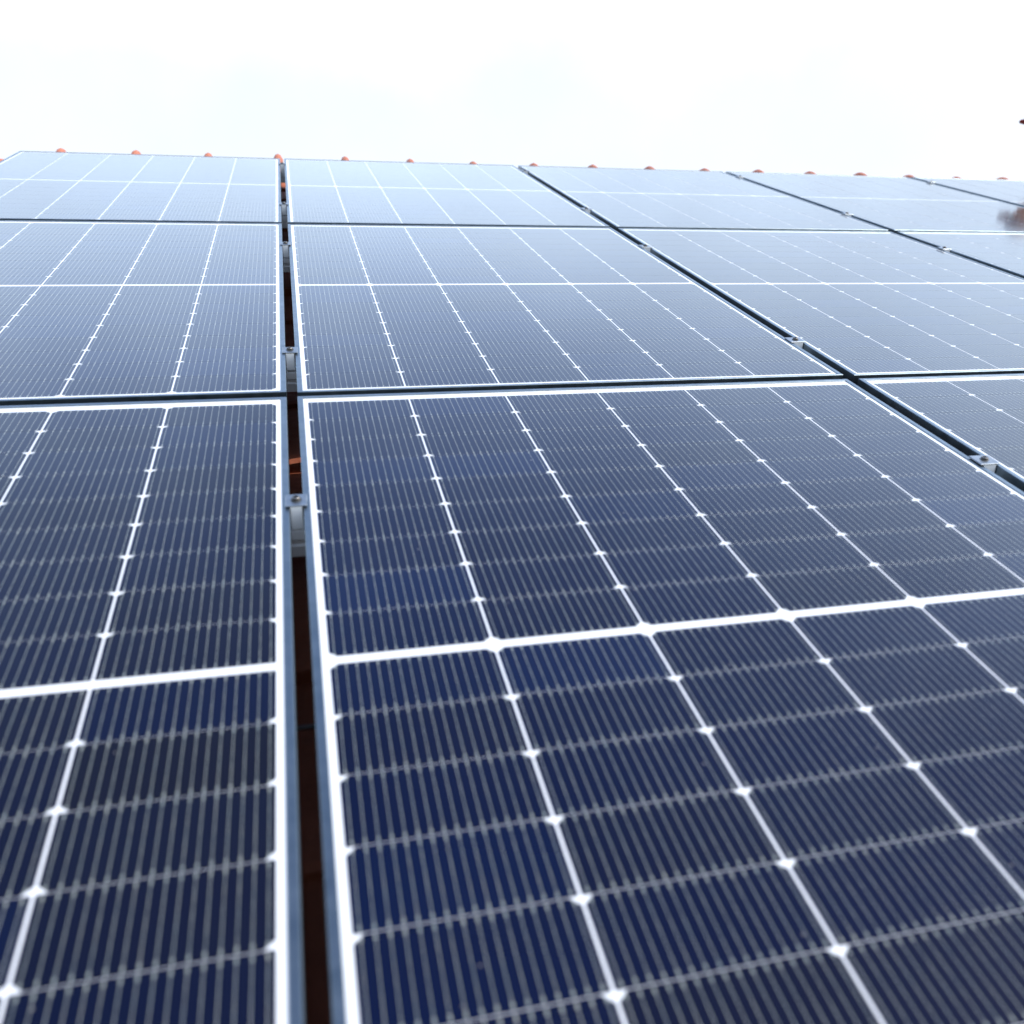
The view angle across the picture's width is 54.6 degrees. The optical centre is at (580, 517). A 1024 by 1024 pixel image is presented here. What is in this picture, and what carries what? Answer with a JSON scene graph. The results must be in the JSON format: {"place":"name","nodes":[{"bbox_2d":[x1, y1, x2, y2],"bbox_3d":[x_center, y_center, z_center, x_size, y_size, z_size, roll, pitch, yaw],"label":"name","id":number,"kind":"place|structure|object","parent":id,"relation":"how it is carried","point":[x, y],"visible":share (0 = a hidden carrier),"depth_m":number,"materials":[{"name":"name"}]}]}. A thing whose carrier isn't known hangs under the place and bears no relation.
{"place":"outdoors","nodes":[
{"label":"outdoors","id":0,"kind":"place"},
{"bbox_2d":[0,0,1023,179],"label":"sky","id":1,"kind":"structure","parent":0,"point":[890,88],"materials":[{"name":"white"}]},
{"label":"ground","id":2,"kind":"structure","parent":0,"visible":0},
{"bbox_2d":[0,148,1008,1023],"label":"house","id":3,"kind":"structure","parent":2,"relation":"on","point":[316,976],"depth_m":1.13,"materials":[{"name":"ceramic"}]},
{"bbox_2d":[281,173,284,182],"bbox_3d":[0.258,-1.726,5.172,5.740,0.083,0.226,-4,27,-15],"label":"mounting rail","id":4,"kind":"object","parent":3,"relation":"on","point":[282,177],"depth_m":4.61,"materials":[{"name":"metal"}]},
{"bbox_2d":[279,162,285,172],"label":"panel clamp","id":5,"kind":"object","parent":4,"relation":"attached to","point":[281,164],"visible":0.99,"depth_m":4.59,"materials":[{"name":"metal"}]},
{"bbox_2d":[282,215,287,227],"bbox_3d":[0.558,-1.228,4.197,5.740,0.083,0.226,-4,27,-15],"label":"mounting rail","id":6,"kind":"object","parent":3,"relation":"on","point":[284,222],"depth_m":3.64,"materials":[{"name":"metal"}]},
{"bbox_2d":[0,151,281,222],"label":"solar module","id":7,"kind":"object","parent":6,"relation":"on","point":[53,186],"visible":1,"depth_m":3.77,"materials":[{"name":"blue glass"}]},
{"bbox_2d":[279,202,287,215],"bbox_3d":[-1.090,-1.131,3.634,0.031,0.055,0.038,-4,27,-13],"label":"panel clamp","id":8,"kind":"object","parent":6,"relation":"attached to","point":[284,208],"visible":1,"depth_m":3.62,"materials":[{"name":"metal"}]},
{"bbox_2d":[284,159,609,226],"bbox_3d":[-0.668,-1.389,4.216,1.134,0.035,1.717,-4,27,-15],"label":"solar module","id":9,"kind":"object","parent":6,"relation":"attached to","point":[349,192],"visible":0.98,"depth_m":4.00,"materials":[{"name":"blue glass"}]},
{"bbox_2d":[581,207,591,213],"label":"panel clamp","id":10,"kind":"object","parent":6,"relation":"attached to","point":[587,209],"visible":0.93,"depth_m":3.92,"materials":[{"name":"metal"}]},
{"bbox_2d":[518,165,887,231],"bbox_3d":[0.450,-1.464,4.522,1.134,0.035,1.717,-4,27,-15],"label":"solar module","id":11,"kind":"object","parent":6,"relation":"attached to","point":[615,198],"visible":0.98,"depth_m":4.32,"materials":[{"name":"blue glass"}]},
{"bbox_2d":[726,172,1023,232],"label":"solar module","id":12,"kind":"object","parent":6,"relation":"attached to","point":[898,204],"visible":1,"depth_m":4.72,"materials":[{"name":"blue glass"}]},
{"bbox_2d":[911,177,1023,206],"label":"solar module","id":13,"kind":"object","parent":6,"relation":"on","point":[1010,191],"visible":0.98,"depth_m":5.48,"materials":[{"name":"blue glass"}]},
{"bbox_2d":[283,256,289,271],"bbox_3d":[0.751,-0.911,3.574,5.740,0.083,0.226,-4,27,-15],"label":"mounting rail","id":14,"kind":"object","parent":3,"relation":"on","point":[286,264],"depth_m":3.01,"materials":[{"name":"metal"}]},
{"bbox_2d":[280,241,290,256],"bbox_3d":[-0.898,-0.812,3.011,0.031,0.055,0.038,-4,27,-13],"label":"panel clamp","id":15,"kind":"object","parent":14,"relation":"attached to","point":[285,244],"visible":0.99,"depth_m":3.00,"materials":[{"name":"metal"}]},
{"bbox_2d":[638,244,652,251],"bbox_3d":[0.215,-0.888,3.316,0.038,0.055,0.038,-4,27,-17],"label":"panel clamp","id":16,"kind":"object","parent":14,"relation":"attached to","point":[647,247],"visible":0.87,"depth_m":3.30,"materials":[{"name":"metal"}]},
{"bbox_2d":[937,246,951,251],"bbox_3d":[1.331,-0.966,3.628,0.039,0.055,0.038,-4,27,-15],"label":"panel clamp","id":17,"kind":"object","parent":14,"relation":"attached to","point":[945,248],"visible":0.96,"depth_m":3.61,"materials":[{"name":"metal"}]},
{"bbox_2d":[286,366,296,391],"bbox_3d":[1.045,-0.424,2.619,5.740,0.083,0.226,-4,27,-15],"label":"mounting rail","id":18,"kind":"object","parent":3,"relation":"on","point":[291,381],"depth_m":2.06,"materials":[{"name":"metal"}]},
{"bbox_2d":[0,220,287,408],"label":"solar module","id":19,"kind":"object","parent":18,"relation":"on","point":[103,311],"visible":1,"depth_m":2.25,"materials":[{"name":"blue glass"}]},
{"bbox_2d":[282,347,297,369],"bbox_3d":[-0.603,-0.327,2.056,0.031,0.055,0.038,-4,27,-15],"label":"panel clamp","id":20,"kind":"object","parent":18,"relation":"attached to","point":[290,355],"visible":0.99,"depth_m":2.04,"materials":[{"name":"metal"}]},
{"bbox_2d":[288,224,842,395],"bbox_3d":[-0.208,-0.629,2.726,1.134,0.037,1.717,-4,27,-15],"label":"solar module","id":21,"kind":"object","parent":18,"relation":"on","point":[381,309],"visible":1,"depth_m":2.41,"materials":[{"name":"blue glass"}]},
{"bbox_2d":[785,337,805,347],"bbox_3d":[0.510,-0.403,2.362,0.039,0.055,0.038,-4,27,-15],"label":"panel clamp","id":22,"kind":"object","parent":18,"relation":"attached to","point":[798,341],"visible":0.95,"depth_m":2.34,"materials":[{"name":"metal"}]},
{"bbox_2d":[618,228,1023,384],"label":"solar module","id":23,"kind":"object","parent":18,"relation":"on","point":[853,306],"visible":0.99,"depth_m":2.87,"materials":[{"name":"blue glass"}]},
{"bbox_2d":[896,232,1023,278],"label":"solar module","id":24,"kind":"object","parent":18,"relation":"attached to","point":[1004,252],"visible":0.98,"depth_m":3.73,"materials":[{"name":"blue glass"}]},
{"bbox_2d":[291,523,305,556],"bbox_3d":[1.239,-0.104,1.992,5.740,0.083,0.226,-4,27,-15],"label":"mounting rail","id":25,"kind":"object","parent":3,"relation":"on","point":[298,542],"depth_m":1.43,"materials":[{"name":"metal"}]},
{"bbox_2d":[0,397,304,1023],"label":"solar module","id":26,"kind":"object","parent":25,"relation":"attached to","point":[150,863],"visible":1,"depth_m":0.97,"materials":[{"name":"blue glass"}]},
{"bbox_2d":[285,494,306,529],"bbox_3d":[-0.410,-0.005,1.429,0.031,0.055,0.038,-4,27,-14],"label":"panel clamp","id":27,"kind":"object","parent":25,"relation":"attached to","point":[295,503],"visible":1,"depth_m":1.41,"materials":[{"name":"metal"}]},
{"bbox_2d":[297,379,1023,1023],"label":"solar module","id":28,"kind":"object","parent":25,"relation":"attached to","point":[701,703],"visible":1,"depth_m":1.04,"materials":[{"name":"blue glass"}]},
{"bbox_2d":[857,373,1023,491],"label":"solar module","id":29,"kind":"object","parent":25,"relation":"attached to","point":[971,415],"visible":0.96,"depth_m":1.98,"materials":[{"name":"blue glass"}]},
{"bbox_2d":[969,455,999,472],"bbox_3d":[0.704,-0.081,1.734,0.039,0.055,0.038,-4,27,-14],"label":"panel clamp","id":30,"kind":"object","parent":25,"relation":"attached to","point":[988,462],"visible":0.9,"depth_m":1.72,"materials":[{"name":"metal"}]},
{"bbox_2d":[297,724,315,730],"bbox_3d":[-0.290,0.233,1.110,0.629,0.041,0.049,-5,7,-24],"label":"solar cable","id":31,"kind":"object","parent":3,"relation":"attached to","point":[306,727],"visible":0.05,"depth_m":1.12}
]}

